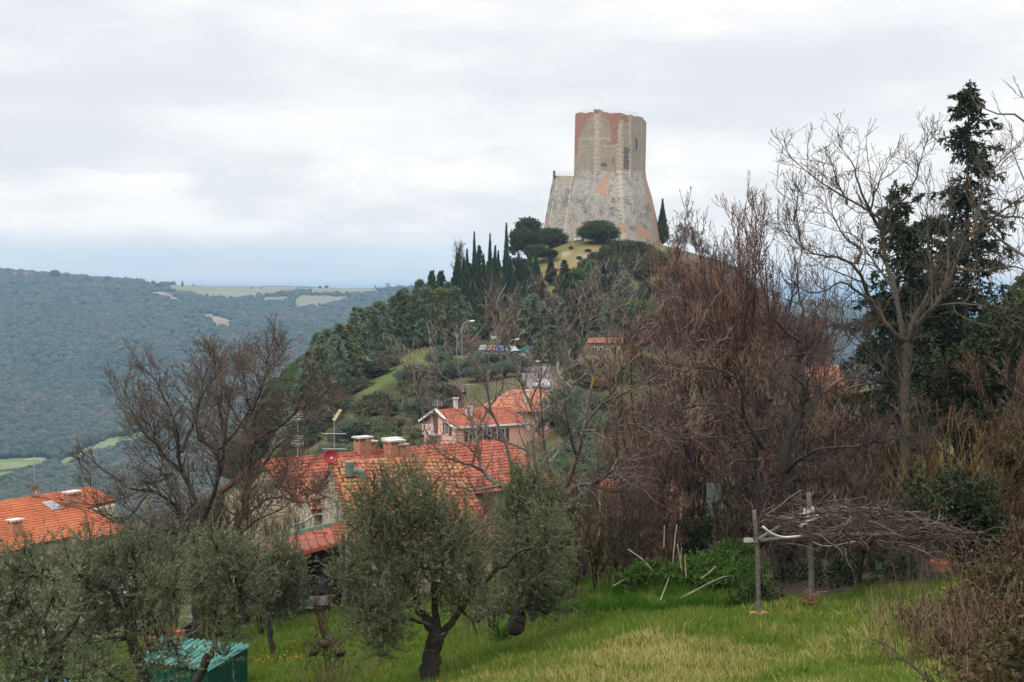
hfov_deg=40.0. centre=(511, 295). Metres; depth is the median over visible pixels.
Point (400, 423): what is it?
scrub bush
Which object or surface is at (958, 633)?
dry weed stems
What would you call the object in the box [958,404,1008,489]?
reddish thicket tree
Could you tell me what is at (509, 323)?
conifer tree
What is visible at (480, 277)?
cypress tree
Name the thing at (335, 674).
bramble tangle
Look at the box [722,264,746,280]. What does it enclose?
bare tree
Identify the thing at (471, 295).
cypress tree
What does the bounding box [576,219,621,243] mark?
round bush
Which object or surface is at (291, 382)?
pine tree
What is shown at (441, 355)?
olive tree
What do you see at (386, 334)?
conifer tree
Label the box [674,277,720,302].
bare tree
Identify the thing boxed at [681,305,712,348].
bare tree
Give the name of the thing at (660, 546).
reddish thicket tree
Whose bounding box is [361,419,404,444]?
scrub bush
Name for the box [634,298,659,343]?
pine tree
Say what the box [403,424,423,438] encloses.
scrub bush
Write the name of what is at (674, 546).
garden cane
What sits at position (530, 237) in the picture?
evergreen tree
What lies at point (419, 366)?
olive tree
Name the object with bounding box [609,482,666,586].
thicket tree
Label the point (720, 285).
bare tree
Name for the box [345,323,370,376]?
conifer tree
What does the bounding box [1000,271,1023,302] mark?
evergreen tree
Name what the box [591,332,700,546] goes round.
reddish thicket tree
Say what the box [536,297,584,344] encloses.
conifer tree
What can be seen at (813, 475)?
thicket shrub
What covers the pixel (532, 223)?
evergreen tree
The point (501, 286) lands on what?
cypress tree
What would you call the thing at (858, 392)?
thicket tree
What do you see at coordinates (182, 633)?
tile stack
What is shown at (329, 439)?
scrub bush
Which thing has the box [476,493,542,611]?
thicket shrub
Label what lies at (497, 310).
cypress tree
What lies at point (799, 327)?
bare tree
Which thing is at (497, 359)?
olive tree
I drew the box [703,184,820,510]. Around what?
tall sucker tree
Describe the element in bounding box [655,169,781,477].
tall sucker tree
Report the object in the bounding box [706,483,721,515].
plastic sheet
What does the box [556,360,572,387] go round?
roadside wall
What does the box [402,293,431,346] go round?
conifer tree
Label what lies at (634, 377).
scrub bush
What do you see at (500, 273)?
cypress tree
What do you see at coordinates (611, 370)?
scrub bush
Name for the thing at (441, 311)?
conifer tree
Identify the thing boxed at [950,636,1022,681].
bramble mound
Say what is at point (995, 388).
ivy thicket
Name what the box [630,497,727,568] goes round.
sucker stems
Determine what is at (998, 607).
bramble mound
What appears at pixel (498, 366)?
olive tree
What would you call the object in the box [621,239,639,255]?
round bush
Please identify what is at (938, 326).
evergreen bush
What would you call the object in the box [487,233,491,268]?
cypress tree
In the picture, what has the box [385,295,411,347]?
conifer tree
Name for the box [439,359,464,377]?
olive tree
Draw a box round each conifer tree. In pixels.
[271,370,331,447]
[278,348,311,416]
[281,359,336,428]
[284,344,354,415]
[289,343,354,408]
[298,331,319,370]
[312,327,332,346]
[322,323,370,382]
[327,335,359,394]
[330,346,354,394]
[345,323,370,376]
[345,341,364,380]
[346,311,379,374]
[346,327,368,378]
[355,306,385,362]
[364,306,396,357]
[364,310,382,358]
[365,309,391,360]
[371,300,409,356]
[375,308,398,353]
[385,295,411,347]
[387,308,402,336]
[389,289,414,345]
[394,293,422,347]
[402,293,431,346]
[403,298,424,344]
[404,286,441,345]
[404,286,448,344]
[404,297,434,345]
[405,312,430,344]
[409,279,425,294]
[413,292,447,344]
[422,270,437,291]
[423,291,449,344]
[424,286,455,344]
[431,285,478,346]
[432,289,466,344]
[432,295,453,342]
[434,289,465,344]
[435,270,446,288]
[443,281,451,289]
[476,245,482,266]
[491,309,523,346]
[504,308,536,347]
[510,293,527,322]
[511,293,548,345]
[524,325,573,361]
[533,349,545,363]
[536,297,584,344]
[539,293,563,328]
[551,259,570,301]
[552,348,571,363]
[559,282,595,339]
[568,331,586,360]
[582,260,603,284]
[592,298,629,337]
[609,269,638,304]
[645,297,684,341]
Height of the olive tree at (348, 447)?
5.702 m
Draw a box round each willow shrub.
[845,400,1023,568]
[886,400,1023,550]
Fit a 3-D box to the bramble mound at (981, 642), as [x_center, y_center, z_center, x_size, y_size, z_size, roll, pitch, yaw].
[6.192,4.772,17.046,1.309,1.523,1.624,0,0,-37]
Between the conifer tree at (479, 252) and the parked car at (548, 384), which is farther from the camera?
the conifer tree at (479, 252)
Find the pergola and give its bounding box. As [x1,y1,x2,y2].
[749,492,934,615]
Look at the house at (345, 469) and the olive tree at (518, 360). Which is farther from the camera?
the olive tree at (518, 360)
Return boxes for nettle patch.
[610,556,673,596]
[661,535,772,590]
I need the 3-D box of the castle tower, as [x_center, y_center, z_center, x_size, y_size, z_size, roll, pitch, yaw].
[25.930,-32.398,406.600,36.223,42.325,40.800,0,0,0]
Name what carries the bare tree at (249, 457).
on the ground at (386, 383)
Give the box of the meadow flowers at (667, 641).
[387,602,876,681]
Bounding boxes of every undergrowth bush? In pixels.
[582,539,624,586]
[597,516,642,572]
[617,463,669,554]
[632,512,685,560]
[660,497,700,558]
[697,463,740,541]
[718,482,761,548]
[744,518,774,567]
[813,539,857,561]
[825,472,891,524]
[854,530,899,554]
[873,449,925,512]
[891,540,937,558]
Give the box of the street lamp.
[461,320,474,357]
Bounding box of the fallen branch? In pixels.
[863,619,932,681]
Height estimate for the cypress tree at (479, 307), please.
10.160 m
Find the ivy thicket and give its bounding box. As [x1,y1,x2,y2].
[894,290,1023,485]
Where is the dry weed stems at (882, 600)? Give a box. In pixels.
[863,575,900,619]
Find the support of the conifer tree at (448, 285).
on the ground at (386, 383)
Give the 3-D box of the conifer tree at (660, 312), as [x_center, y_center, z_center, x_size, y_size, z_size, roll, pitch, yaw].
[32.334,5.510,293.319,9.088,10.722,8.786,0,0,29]
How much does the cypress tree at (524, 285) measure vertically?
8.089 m
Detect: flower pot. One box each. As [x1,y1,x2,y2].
[792,587,826,609]
[922,527,952,571]
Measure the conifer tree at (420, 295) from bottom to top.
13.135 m
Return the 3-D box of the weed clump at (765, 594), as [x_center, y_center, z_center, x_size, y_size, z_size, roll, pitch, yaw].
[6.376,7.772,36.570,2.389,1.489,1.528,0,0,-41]
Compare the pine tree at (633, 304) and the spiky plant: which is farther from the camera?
the pine tree at (633, 304)
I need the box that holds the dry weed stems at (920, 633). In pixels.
[851,579,974,648]
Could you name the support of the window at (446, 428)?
in the house at (509, 428)
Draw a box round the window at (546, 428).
[533,418,549,429]
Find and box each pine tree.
[265,382,286,410]
[280,365,296,382]
[283,370,297,397]
[289,355,302,370]
[560,267,592,304]
[584,291,618,333]
[615,297,644,340]
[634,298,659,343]
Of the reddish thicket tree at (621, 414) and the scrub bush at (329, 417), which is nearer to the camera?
the reddish thicket tree at (621, 414)
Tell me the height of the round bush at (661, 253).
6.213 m
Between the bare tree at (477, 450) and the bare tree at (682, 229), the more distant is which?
the bare tree at (682, 229)
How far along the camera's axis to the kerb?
232.87 m
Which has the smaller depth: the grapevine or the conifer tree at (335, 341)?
the grapevine
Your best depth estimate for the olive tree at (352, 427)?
203.06 m
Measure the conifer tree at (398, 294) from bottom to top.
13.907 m
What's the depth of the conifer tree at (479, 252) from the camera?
333.72 m
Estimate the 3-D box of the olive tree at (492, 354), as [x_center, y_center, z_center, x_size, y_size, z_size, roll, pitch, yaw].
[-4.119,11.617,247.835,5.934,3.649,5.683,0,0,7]
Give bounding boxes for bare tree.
[41,332,304,640]
[161,312,360,627]
[293,436,308,452]
[330,432,342,445]
[341,378,353,394]
[376,226,733,581]
[383,408,395,422]
[395,277,560,621]
[448,383,466,407]
[450,235,465,271]
[460,334,481,356]
[629,201,964,578]
[652,266,679,291]
[653,293,681,316]
[653,312,682,350]
[656,231,685,263]
[656,317,689,348]
[658,283,684,309]
[662,266,690,280]
[666,261,692,282]
[667,308,704,346]
[670,261,708,279]
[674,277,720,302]
[675,221,698,250]
[676,288,703,310]
[680,257,711,279]
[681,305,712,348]
[687,298,719,343]
[688,227,707,253]
[688,316,714,350]
[694,240,724,270]
[696,309,714,350]
[703,274,731,288]
[705,278,728,299]
[708,251,733,282]
[709,284,740,302]
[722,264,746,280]
[731,278,774,304]
[754,109,1023,492]
[755,285,772,307]
[778,301,789,315]
[786,312,807,357]
[789,312,821,351]
[958,77,1023,256]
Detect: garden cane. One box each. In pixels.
[627,549,651,569]
[660,578,668,600]
[663,526,664,548]
[672,525,676,565]
[676,575,732,600]
[677,544,682,571]
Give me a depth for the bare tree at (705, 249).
354.51 m
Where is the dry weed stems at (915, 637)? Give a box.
[894,561,990,663]
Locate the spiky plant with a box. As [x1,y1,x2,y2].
[481,616,524,641]
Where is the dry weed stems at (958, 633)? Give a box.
[903,560,1019,658]
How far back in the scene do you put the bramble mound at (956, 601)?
25.90 m
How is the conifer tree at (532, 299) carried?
on the ground at (386, 383)
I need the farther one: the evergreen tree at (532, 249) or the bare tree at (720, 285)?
the evergreen tree at (532, 249)
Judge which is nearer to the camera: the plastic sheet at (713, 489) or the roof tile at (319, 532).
the plastic sheet at (713, 489)
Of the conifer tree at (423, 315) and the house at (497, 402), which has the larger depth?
the conifer tree at (423, 315)
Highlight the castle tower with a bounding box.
[544,109,661,246]
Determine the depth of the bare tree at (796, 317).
282.99 m
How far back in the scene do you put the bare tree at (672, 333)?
284.87 m
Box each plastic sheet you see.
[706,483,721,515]
[744,538,752,541]
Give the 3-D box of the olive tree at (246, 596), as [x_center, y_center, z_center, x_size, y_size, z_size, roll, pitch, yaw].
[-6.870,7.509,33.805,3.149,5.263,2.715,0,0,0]
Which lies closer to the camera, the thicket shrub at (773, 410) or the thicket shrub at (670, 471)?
the thicket shrub at (670, 471)
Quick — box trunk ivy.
[769,507,800,580]
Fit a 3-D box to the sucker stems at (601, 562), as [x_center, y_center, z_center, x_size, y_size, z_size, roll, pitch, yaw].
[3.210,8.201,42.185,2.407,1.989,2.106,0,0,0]
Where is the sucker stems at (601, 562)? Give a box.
[580,534,657,596]
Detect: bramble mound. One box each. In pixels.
[297,612,365,681]
[884,600,914,622]
[886,593,941,636]
[904,609,948,655]
[908,595,992,659]
[915,579,967,614]
[924,658,990,681]
[927,622,988,678]
[931,566,1018,633]
[942,528,1023,613]
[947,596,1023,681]
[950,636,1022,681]
[959,582,1023,642]
[970,638,1023,681]
[975,515,1023,574]
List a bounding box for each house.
[0,487,123,637]
[218,435,552,604]
[286,478,321,528]
[315,456,496,601]
[418,398,527,454]
[484,389,552,441]
[587,338,623,349]
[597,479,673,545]
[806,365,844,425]
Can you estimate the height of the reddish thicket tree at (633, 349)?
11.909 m
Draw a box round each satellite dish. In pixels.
[29,485,40,496]
[324,449,337,463]
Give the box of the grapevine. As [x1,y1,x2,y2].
[739,480,1017,592]
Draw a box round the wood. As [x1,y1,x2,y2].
[0,268,903,549]
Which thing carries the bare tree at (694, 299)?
on the ground at (386, 383)
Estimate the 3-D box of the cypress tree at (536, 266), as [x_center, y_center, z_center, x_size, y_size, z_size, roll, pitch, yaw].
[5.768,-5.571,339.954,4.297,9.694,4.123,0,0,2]
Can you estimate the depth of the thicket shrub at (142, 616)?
62.00 m
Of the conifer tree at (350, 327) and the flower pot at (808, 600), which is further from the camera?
the conifer tree at (350, 327)
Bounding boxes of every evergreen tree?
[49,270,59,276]
[171,497,223,556]
[213,443,265,479]
[239,420,273,442]
[243,409,276,433]
[245,430,270,453]
[385,316,403,343]
[508,227,529,257]
[510,216,543,257]
[512,257,532,268]
[519,230,542,258]
[523,243,547,260]
[526,315,555,336]
[540,248,558,258]
[564,279,597,305]
[566,311,597,342]
[592,272,617,297]
[604,302,636,336]
[624,305,657,337]
[634,279,667,305]
[666,279,688,300]
[687,280,705,294]
[969,282,1023,357]
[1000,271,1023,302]
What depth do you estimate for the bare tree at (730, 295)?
315.31 m
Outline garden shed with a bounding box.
[144,635,249,681]
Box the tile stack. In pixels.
[158,629,184,637]
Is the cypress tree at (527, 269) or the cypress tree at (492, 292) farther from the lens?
the cypress tree at (527, 269)
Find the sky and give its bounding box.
[0,0,1023,299]
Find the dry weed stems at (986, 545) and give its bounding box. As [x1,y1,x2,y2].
[958,496,1023,598]
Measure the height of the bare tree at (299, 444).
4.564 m
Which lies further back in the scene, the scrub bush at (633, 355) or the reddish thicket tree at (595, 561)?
the scrub bush at (633, 355)
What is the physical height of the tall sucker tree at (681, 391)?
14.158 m
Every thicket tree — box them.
[450,476,496,598]
[456,467,500,580]
[472,472,513,584]
[495,466,549,566]
[550,485,605,595]
[563,463,617,590]
[578,453,642,570]
[579,425,645,559]
[582,287,736,528]
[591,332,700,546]
[592,389,683,563]
[595,478,649,586]
[598,382,706,559]
[604,313,783,553]
[606,377,682,545]
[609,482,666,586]
[619,269,762,524]
[640,481,702,585]
[678,323,808,534]
[696,262,848,509]
[718,332,841,509]
[739,283,864,482]
[741,345,867,514]
[774,302,887,506]
[791,352,885,517]
[809,395,897,531]
[811,351,915,482]
[843,373,919,508]
[909,385,972,497]
[953,339,1023,514]
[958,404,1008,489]
[978,319,1023,440]
[984,393,1023,522]
[999,473,1023,544]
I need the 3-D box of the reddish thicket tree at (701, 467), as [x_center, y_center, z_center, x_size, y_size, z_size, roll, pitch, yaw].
[7.012,5.553,53.854,6.301,9.770,6.029,0,0,-36]
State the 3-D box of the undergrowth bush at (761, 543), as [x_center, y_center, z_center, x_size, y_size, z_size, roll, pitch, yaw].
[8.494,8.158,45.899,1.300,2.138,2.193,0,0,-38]
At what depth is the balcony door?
150.54 m
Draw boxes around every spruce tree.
[815,180,964,513]
[832,212,1001,473]
[843,79,1023,480]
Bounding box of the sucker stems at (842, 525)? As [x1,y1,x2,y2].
[796,475,899,570]
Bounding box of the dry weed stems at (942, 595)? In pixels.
[905,557,999,640]
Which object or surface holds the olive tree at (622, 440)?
on the ground at (386, 383)
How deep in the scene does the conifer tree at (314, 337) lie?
269.31 m
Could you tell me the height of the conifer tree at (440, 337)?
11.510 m
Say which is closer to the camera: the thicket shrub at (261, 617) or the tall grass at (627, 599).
the tall grass at (627, 599)
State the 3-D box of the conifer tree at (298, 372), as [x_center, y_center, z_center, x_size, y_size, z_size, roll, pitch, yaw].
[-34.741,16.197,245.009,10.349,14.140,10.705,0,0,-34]
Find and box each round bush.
[538,227,568,247]
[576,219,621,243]
[576,258,601,274]
[586,251,607,269]
[597,245,618,255]
[602,255,626,274]
[609,239,623,256]
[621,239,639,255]
[621,251,642,271]
[630,256,657,280]
[633,240,648,256]
[640,244,655,257]
[644,249,669,267]
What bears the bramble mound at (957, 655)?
on the ground at (386, 383)
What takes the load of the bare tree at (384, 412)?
on the ground at (386, 383)
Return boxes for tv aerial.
[24,455,43,484]
[292,414,302,454]
[323,409,345,449]
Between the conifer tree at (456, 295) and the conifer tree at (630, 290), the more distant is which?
the conifer tree at (630, 290)
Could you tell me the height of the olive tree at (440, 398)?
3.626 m
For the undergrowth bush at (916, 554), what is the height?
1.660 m
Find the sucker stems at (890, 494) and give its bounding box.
[835,463,931,570]
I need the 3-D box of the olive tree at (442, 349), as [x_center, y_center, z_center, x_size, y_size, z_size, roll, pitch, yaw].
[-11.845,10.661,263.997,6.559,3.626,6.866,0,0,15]
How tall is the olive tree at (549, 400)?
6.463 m
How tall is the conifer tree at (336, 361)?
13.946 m
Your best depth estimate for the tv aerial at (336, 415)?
82.91 m
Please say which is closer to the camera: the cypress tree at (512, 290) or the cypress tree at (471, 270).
the cypress tree at (512, 290)
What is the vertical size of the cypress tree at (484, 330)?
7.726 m
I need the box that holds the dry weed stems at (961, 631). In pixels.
[895,589,1023,671]
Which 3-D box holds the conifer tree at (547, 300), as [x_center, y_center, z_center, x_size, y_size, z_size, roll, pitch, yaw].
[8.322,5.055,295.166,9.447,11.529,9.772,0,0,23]
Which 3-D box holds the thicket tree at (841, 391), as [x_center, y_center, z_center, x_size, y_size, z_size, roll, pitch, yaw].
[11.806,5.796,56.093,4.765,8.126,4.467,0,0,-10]
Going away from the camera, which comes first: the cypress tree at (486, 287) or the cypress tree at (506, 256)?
the cypress tree at (486, 287)
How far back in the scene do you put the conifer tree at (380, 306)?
283.82 m
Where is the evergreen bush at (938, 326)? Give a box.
[901,271,969,475]
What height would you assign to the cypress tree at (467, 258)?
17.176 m
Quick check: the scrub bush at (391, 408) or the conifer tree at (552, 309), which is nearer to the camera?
the scrub bush at (391, 408)
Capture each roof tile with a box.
[312,532,327,533]
[333,526,347,528]
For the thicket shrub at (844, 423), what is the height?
5.917 m
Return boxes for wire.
[812,541,865,545]
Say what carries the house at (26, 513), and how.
on the ground at (386, 383)
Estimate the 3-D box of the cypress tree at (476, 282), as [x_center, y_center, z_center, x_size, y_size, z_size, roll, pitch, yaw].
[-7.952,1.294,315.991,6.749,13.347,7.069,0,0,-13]
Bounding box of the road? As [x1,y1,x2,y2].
[481,351,557,393]
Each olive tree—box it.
[0,513,192,681]
[36,495,205,681]
[166,504,291,681]
[231,519,326,655]
[306,440,353,454]
[315,436,530,681]
[328,413,398,440]
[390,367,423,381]
[397,395,441,418]
[399,363,428,379]
[412,390,452,407]
[422,349,451,363]
[422,364,459,380]
[430,384,460,398]
[432,345,464,357]
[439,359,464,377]
[450,358,482,374]
[460,364,493,381]
[463,355,491,365]
[475,353,496,365]
[479,362,507,379]
[479,436,594,646]
[489,353,507,363]
[492,360,521,376]
[503,353,523,359]
[503,356,537,370]
[535,382,594,412]
[537,400,578,442]
[540,432,607,468]
[541,453,601,506]
[554,386,606,408]
[554,404,597,439]
[557,467,597,521]
[559,443,614,477]
[565,408,613,445]
[573,390,634,420]
[578,476,609,516]
[585,452,620,478]
[587,416,634,445]
[599,429,649,456]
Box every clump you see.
[717,575,784,606]
[765,543,930,588]
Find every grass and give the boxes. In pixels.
[106,533,612,681]
[248,562,1023,681]
[418,577,1021,681]
[559,568,754,620]
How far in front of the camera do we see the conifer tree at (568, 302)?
292.38 m
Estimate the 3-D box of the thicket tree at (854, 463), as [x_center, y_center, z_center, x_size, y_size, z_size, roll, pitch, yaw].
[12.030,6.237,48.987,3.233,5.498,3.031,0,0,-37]
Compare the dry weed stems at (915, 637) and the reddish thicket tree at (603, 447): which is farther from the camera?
the reddish thicket tree at (603, 447)
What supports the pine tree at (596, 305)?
on the ground at (386, 383)
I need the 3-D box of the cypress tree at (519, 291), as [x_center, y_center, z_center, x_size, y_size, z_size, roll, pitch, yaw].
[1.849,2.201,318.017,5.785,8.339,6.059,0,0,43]
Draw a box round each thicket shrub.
[104,511,156,640]
[107,493,184,636]
[144,497,197,628]
[172,487,232,622]
[182,502,233,640]
[206,493,263,638]
[241,510,288,636]
[262,501,291,588]
[274,505,304,623]
[291,512,312,530]
[428,490,451,602]
[464,504,513,636]
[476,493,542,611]
[553,498,607,581]
[589,441,659,568]
[640,442,705,571]
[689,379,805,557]
[699,450,758,560]
[725,384,816,555]
[760,393,862,553]
[779,451,856,559]
[798,394,878,537]
[814,452,894,561]
[843,452,908,556]
[852,410,924,530]
[894,419,950,508]
[917,350,988,485]
[982,460,1016,550]
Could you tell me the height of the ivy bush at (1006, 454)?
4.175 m
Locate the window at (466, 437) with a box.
[464,428,480,441]
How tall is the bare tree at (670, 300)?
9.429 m
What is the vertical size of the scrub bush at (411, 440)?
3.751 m
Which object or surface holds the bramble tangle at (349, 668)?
on the ground at (386, 383)
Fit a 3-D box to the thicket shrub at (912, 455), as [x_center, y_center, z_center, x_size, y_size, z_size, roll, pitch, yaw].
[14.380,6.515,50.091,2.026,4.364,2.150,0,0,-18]
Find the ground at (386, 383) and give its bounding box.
[0,239,1023,681]
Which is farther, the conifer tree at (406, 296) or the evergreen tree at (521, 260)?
the evergreen tree at (521, 260)
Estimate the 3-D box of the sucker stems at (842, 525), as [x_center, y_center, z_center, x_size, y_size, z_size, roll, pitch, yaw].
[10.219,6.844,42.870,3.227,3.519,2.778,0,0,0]
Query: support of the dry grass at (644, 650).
on the ground at (386, 383)
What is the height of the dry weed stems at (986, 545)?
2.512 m
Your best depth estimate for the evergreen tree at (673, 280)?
325.19 m
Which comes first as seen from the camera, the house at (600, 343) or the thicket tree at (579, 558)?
the thicket tree at (579, 558)
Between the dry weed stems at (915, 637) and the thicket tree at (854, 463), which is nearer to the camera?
the dry weed stems at (915, 637)
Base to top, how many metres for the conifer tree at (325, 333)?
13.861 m
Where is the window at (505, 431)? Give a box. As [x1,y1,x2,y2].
[493,428,508,440]
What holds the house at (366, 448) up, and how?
on the ground at (386, 383)
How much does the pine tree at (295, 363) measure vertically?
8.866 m
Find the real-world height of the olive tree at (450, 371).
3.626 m
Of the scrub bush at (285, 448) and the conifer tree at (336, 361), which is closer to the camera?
the scrub bush at (285, 448)
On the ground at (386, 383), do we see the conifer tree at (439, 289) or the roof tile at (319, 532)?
the conifer tree at (439, 289)
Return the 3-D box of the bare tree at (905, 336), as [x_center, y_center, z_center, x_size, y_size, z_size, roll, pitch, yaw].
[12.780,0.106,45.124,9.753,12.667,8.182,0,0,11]
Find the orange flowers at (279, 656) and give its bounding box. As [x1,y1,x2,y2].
[255,639,299,663]
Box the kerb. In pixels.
[484,353,560,388]
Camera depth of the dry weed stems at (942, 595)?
26.86 m
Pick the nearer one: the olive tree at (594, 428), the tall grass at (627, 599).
the tall grass at (627, 599)
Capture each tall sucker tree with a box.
[309,581,334,639]
[638,225,758,516]
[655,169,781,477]
[694,218,788,501]
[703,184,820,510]
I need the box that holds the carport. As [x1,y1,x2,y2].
[263,521,346,620]
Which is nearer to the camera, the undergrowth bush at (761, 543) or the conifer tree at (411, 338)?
the undergrowth bush at (761, 543)
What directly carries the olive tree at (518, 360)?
on the ground at (386, 383)
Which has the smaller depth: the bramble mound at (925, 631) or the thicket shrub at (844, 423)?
the bramble mound at (925, 631)
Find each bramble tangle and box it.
[269,648,361,681]
[300,656,375,681]
[301,650,384,681]
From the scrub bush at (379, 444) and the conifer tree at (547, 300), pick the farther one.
the conifer tree at (547, 300)
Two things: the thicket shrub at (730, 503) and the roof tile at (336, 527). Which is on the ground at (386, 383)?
the thicket shrub at (730, 503)
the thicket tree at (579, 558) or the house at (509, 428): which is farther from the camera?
the house at (509, 428)
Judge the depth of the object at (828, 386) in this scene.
122.24 m
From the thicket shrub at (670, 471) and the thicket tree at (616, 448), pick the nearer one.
the thicket shrub at (670, 471)
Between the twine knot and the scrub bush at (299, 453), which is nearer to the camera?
the twine knot
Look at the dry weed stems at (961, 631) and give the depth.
20.85 m
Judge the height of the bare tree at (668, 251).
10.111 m
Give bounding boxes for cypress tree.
[450,253,461,286]
[457,278,471,319]
[460,272,467,293]
[464,248,470,272]
[464,261,470,287]
[464,279,479,332]
[468,291,489,327]
[469,263,473,278]
[472,231,477,274]
[472,305,496,338]
[473,272,481,299]
[477,266,484,291]
[480,269,496,295]
[481,254,485,278]
[483,261,489,282]
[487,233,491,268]
[487,278,499,307]
[491,245,497,285]
[492,301,500,329]
[495,305,506,325]
[496,266,508,292]
[496,279,503,299]
[497,250,499,269]
[499,285,511,310]
[501,223,509,280]
[505,256,512,288]
[508,272,523,297]
[509,287,514,298]
[515,257,519,286]
[518,263,527,286]
[518,287,524,304]
[520,278,526,292]
[523,272,537,301]
[525,252,537,285]
[533,253,543,282]
[537,283,545,312]
[540,280,550,296]
[544,254,556,284]
[657,198,671,244]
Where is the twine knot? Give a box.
[803,506,813,516]
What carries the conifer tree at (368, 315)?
on the ground at (386, 383)
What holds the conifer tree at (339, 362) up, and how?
on the ground at (386, 383)
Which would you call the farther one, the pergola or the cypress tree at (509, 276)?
the cypress tree at (509, 276)
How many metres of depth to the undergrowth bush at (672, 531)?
48.02 m
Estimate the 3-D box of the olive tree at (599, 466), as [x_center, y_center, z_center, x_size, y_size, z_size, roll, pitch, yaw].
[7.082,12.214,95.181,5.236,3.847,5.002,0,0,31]
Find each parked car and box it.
[478,345,487,351]
[495,345,504,352]
[505,346,518,352]
[518,346,532,352]
[531,379,549,387]
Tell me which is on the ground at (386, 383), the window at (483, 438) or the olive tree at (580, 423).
the olive tree at (580, 423)
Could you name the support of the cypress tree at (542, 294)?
on the ground at (386, 383)
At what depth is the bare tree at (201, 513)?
49.51 m
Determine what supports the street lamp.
on the ground at (386, 383)
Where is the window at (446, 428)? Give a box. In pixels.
[443,422,450,434]
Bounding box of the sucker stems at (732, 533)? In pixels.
[695,508,759,559]
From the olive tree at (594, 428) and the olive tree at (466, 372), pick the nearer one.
the olive tree at (594, 428)
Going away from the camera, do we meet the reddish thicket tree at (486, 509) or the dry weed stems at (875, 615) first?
the dry weed stems at (875, 615)
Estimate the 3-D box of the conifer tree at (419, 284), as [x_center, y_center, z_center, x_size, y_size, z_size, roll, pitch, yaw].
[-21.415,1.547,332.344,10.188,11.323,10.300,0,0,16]
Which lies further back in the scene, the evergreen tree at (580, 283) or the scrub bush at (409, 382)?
the evergreen tree at (580, 283)
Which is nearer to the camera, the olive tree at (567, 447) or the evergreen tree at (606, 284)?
the olive tree at (567, 447)
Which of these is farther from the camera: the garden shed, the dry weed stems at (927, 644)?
the garden shed
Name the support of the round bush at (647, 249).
on the ground at (386, 383)
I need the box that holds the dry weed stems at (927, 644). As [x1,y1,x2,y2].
[859,603,969,667]
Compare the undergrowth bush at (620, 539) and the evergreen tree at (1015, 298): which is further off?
the evergreen tree at (1015, 298)
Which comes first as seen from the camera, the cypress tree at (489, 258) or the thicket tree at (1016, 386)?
the thicket tree at (1016, 386)
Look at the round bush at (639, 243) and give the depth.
358.00 m
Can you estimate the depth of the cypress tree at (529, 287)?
321.55 m
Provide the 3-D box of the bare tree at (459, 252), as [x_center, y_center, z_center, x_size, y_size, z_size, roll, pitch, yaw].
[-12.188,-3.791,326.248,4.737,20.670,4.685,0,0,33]
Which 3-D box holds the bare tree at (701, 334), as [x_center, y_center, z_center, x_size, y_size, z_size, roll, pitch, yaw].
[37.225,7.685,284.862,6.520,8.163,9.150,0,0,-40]
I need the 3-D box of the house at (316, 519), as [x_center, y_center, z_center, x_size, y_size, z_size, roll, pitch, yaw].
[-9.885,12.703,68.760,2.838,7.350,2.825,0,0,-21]
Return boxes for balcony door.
[433,413,437,432]
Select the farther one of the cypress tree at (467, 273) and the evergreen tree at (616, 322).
the cypress tree at (467, 273)
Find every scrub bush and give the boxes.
[272,441,301,456]
[286,450,312,456]
[303,422,332,439]
[323,412,343,427]
[323,427,352,444]
[348,378,376,390]
[348,396,392,419]
[358,390,398,404]
[361,357,397,377]
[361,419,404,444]
[375,432,411,448]
[379,416,405,426]
[381,402,403,417]
[384,354,403,366]
[392,395,414,408]
[395,379,410,391]
[398,378,431,396]
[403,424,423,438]
[404,439,420,446]
[406,382,429,395]
[416,380,467,403]
[560,358,612,384]
[570,375,610,391]
[599,362,629,382]
[610,361,642,371]
[618,352,650,363]
[622,368,654,384]
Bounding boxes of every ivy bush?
[675,494,736,571]
[894,461,1014,576]
[972,415,1023,529]
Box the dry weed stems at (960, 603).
[955,568,1023,623]
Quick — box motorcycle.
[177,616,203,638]
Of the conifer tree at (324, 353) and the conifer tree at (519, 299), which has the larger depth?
the conifer tree at (519, 299)
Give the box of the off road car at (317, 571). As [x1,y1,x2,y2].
[287,563,349,612]
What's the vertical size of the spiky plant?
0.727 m
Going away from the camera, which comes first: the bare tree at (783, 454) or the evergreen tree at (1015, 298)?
the bare tree at (783, 454)
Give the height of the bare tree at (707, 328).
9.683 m
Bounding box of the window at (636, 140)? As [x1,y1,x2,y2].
[635,139,637,149]
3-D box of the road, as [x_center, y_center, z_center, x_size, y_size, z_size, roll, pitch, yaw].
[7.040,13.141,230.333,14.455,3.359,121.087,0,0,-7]
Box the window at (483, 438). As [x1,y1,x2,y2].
[479,428,494,440]
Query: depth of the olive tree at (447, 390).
212.77 m
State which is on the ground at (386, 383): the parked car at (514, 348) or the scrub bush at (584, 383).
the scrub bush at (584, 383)
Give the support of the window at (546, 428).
in the house at (497, 402)
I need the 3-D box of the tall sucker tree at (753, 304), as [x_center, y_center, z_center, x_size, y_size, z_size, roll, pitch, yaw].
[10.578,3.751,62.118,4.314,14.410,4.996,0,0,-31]
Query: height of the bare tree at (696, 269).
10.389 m
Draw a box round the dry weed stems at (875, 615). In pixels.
[846,552,934,628]
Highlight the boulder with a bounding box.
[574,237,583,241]

